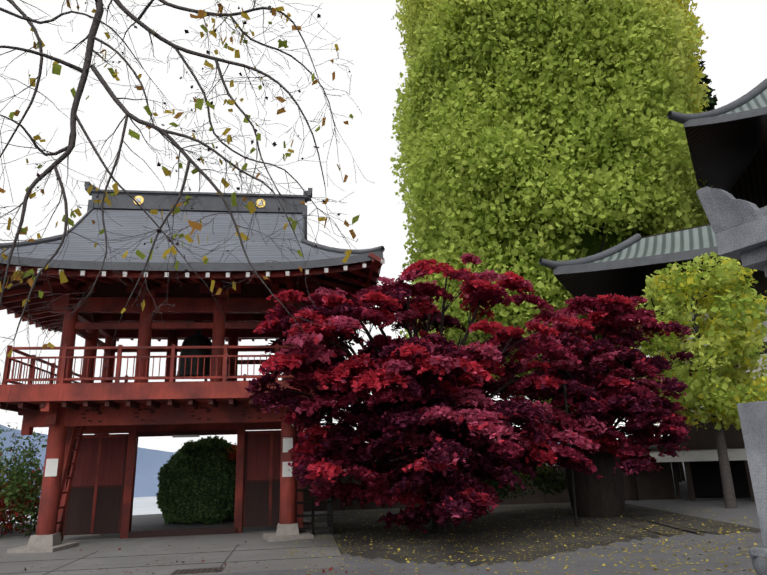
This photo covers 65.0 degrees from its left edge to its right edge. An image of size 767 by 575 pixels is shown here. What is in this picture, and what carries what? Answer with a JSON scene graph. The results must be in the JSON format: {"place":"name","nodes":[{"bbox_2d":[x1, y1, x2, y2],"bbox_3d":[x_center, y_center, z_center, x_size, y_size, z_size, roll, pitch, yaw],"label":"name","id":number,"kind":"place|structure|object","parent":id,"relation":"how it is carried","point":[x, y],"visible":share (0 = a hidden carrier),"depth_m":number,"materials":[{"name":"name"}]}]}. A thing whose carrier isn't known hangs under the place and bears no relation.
{"place":"outdoors","nodes":[
{"label":"outdoors","id":0,"kind":"place"},
{"bbox_2d":[0,424,174,496],"bbox_3d":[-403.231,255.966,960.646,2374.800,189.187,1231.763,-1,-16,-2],"label":"mountains","id":1,"kind":"structure","parent":0,"point":[150,463],"depth_m":1354.91,"materials":[{"name":"blue"}]},
{"bbox_2d":[0,522,345,574],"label":"apron pavement","id":2,"kind":"structure","parent":0,"point":[132,549],"depth_m":11.06,"materials":[{"name":"grey stone"}]},
{"bbox_2d":[0,544,337,574],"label":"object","id":3,"kind":"object","parent":2,"relation":"on","point":[199,570],"visible":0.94,"depth_m":9.68,"materials":[{"name":"grey concrete"}]},
{"bbox_2d":[0,462,766,574],"bbox_3d":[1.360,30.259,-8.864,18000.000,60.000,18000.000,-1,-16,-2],"label":"ground","id":4,"kind":"structure","parent":0,"point":[146,514],"depth_m":9.54,"materials":[{"name":"grey gravel"}]},
{"bbox_2d":[0,422,46,537],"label":"shrubs","id":5,"kind":"object","parent":4,"relation":"on","point":[20,508],"depth_m":15.10,"materials":[{"name":"green plant"}]},
{"bbox_2d":[0,0,371,410],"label":"tree branches","id":6,"kind":"object","parent":4,"relation":"on","point":[84,71],"visible":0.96,"depth_m":5.06,"materials":[{"name":"grey plant"}]},
{"bbox_2d":[0,0,359,367],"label":"leaves","id":7,"kind":"object","parent":6,"relation":"attached to","point":[56,70],"visible":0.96,"depth_m":5.10,"materials":[{"name":"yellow plant"}]},
{"bbox_2d":[0,181,384,552],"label":"temple gate","id":8,"kind":"structure","parent":4,"relation":"on","point":[88,484],"depth_m":13.94,"materials":[{"name":"red paint"}]},
{"bbox_2d":[156,435,236,524],"bbox_3d":[-5.261,5.706,17.863,2.793,2.560,2.756,-1,-16,-2],"label":"topiary","id":9,"kind":"object","parent":4,"relation":"on","point":[202,443],"depth_m":16.84,"materials":[{"name":"green plant"}]},
{"bbox_2d":[226,444,236,461],"bbox_3d":[-3.860,5.557,17.178,1.266,2.142,1.223,-1,-16,-2],"label":"maple","id":10,"kind":"object","parent":4,"relation":"on","point":[232,454],"visible":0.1,"depth_m":17.19,"materials":[{"name":"red plant"}]},
{"bbox_2d":[303,444,680,511],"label":"plaster wall","id":11,"kind":"structure","parent":4,"relation":"on","point":[655,484],"depth_m":20.35,"materials":[{"name":"grey paint"}]},
{"bbox_2d":[314,502,760,566],"bbox_3d":[2.849,5.703,14.559,10.033,0.001,11.647,-1,-16,-2],"label":"soil bed","id":12,"kind":"object","parent":4,"relation":"on","point":[640,516],"visible":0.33,"depth_m":12.62,"materials":[{"name":"soil"}]},
{"bbox_2d":[9,504,761,574],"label":"fallen leaves","id":13,"kind":"object","parent":12,"relation":"on","point":[491,559],"visible":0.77,"depth_m":10.35,"materials":[{"name":"yellow plant"}]},
{"bbox_2d":[245,253,603,533],"bbox_3d":[0.649,2.311,13.432,8.131,6.239,6.250,13,-22,-42],"label":"maple","id":14,"kind":"object","parent":12,"relation":"on","point":[387,420],"depth_m":12.04,"materials":[{"name":"red plant"}]},
{"bbox_2d":[386,463,566,503],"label":"shrub leaves","id":15,"kind":"object","parent":12,"relation":"on","point":[540,479],"visible":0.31,"depth_m":16.84,"materials":[{"name":"green plant"}]},
{"bbox_2d":[483,293,701,475],"bbox_3d":[5.501,3.229,16.517,6.089,5.883,5.949,-1,-16,-2],"label":"maple","id":16,"kind":"object","parent":12,"relation":"on","point":[671,430],"depth_m":15.20,"materials":[{"name":"red plant"}]},
{"bbox_2d":[566,428,624,517],"bbox_3d":[5.594,5.091,15.977,1.500,3.400,1.400,-1,-16,-2],"label":"tree trunk","id":17,"kind":"object","parent":12,"relation":"on","point":[604,496],"visible":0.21,"depth_m":15.39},
{"bbox_2d":[390,0,718,412],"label":"ginkgo","id":18,"kind":"object","parent":4,"relation":"on","point":[458,150],"depth_m":27.61,"materials":[{"name":"green plant"}]},
{"bbox_2d":[484,28,647,345],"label":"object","id":19,"kind":"object","parent":18,"relation":"attached to","point":[587,241],"depth_m":28.24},
{"bbox_2d":[563,380,577,526],"bbox_3d":[4.275,3.804,13.792,0.157,3.352,0.067,-10,-18,26],"label":"pole","id":20,"kind":"object","parent":4,"relation":"on","point":[571,473],"visible":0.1,"depth_m":13.61,"materials":[{"name":"brown wood"}]},
{"bbox_2d":[615,252,766,507],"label":"young ginkgo","id":21,"kind":"object","parent":4,"relation":"on","point":[725,327],"depth_m":17.11,"materials":[{"name":"green plant"}]},
{"bbox_2d":[629,224,766,501],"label":"temple hall","id":22,"kind":"structure","parent":4,"relation":"on","point":[699,459],"depth_m":20.38,"materials":[{"name":"brown wood"}]},
{"bbox_2d":[539,234,641,268],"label":"hall lower roof hip ridges","id":23,"kind":"object","parent":22,"relation":"attached to","point":[621,246],"visible":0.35,"depth_m":22.35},
{"bbox_2d":[554,266,645,311],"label":"hall roof","id":24,"kind":"structure","parent":22,"relation":"attached to","point":[628,282],"depth_m":24.11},
{"bbox_2d":[553,225,717,274],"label":"roof","id":25,"kind":"structure","parent":22,"relation":"attached to","point":[682,245],"depth_m":21.29,"materials":[{"name":"grey tile"}]},
{"bbox_2d":[667,78,766,210],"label":"roof hip ridges","id":26,"kind":"object","parent":22,"relation":"on","point":[682,118],"visible":0.4,"depth_m":24.66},
{"bbox_2d":[683,89,766,126],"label":"roof","id":27,"kind":"structure","parent":22,"relation":"attached to","point":[755,106],"depth_m":23.76,"materials":[{"name":"grey tile"}]},
{"bbox_2d":[684,114,766,192],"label":"roof underside","id":28,"kind":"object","parent":22,"relation":"attached to","point":[723,155],"depth_m":27.13,"materials":[{"name":"black wood"}]},
{"bbox_2d":[729,136,766,207],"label":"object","id":29,"kind":"structure","parent":22,"relation":"attached to","point":[750,185],"depth_m":30.78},
{"bbox_2d":[692,54,717,184],"bbox_3d":[19.662,-5.030,39.048,8.073,33.518,8.540,-1,-16,-2],"label":"cedar","id":30,"kind":"object","parent":4,"relation":"on","point":[712,102],"depth_m":39.61,"materials":[{"name":"plant"}]},
{"bbox_2d":[696,186,766,574],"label":"stone lantern","id":31,"kind":"object","parent":4,"relation":"on","point":[739,227],"visible":1,"depth_m":3.22,"materials":[{"name":"stone"}]},
{"bbox_2d":[0,0,766,451],"label":"sky","id":32,"kind":"structure","parent":0,"point":[735,57],"materials":[{"name":"white"}]}
]}

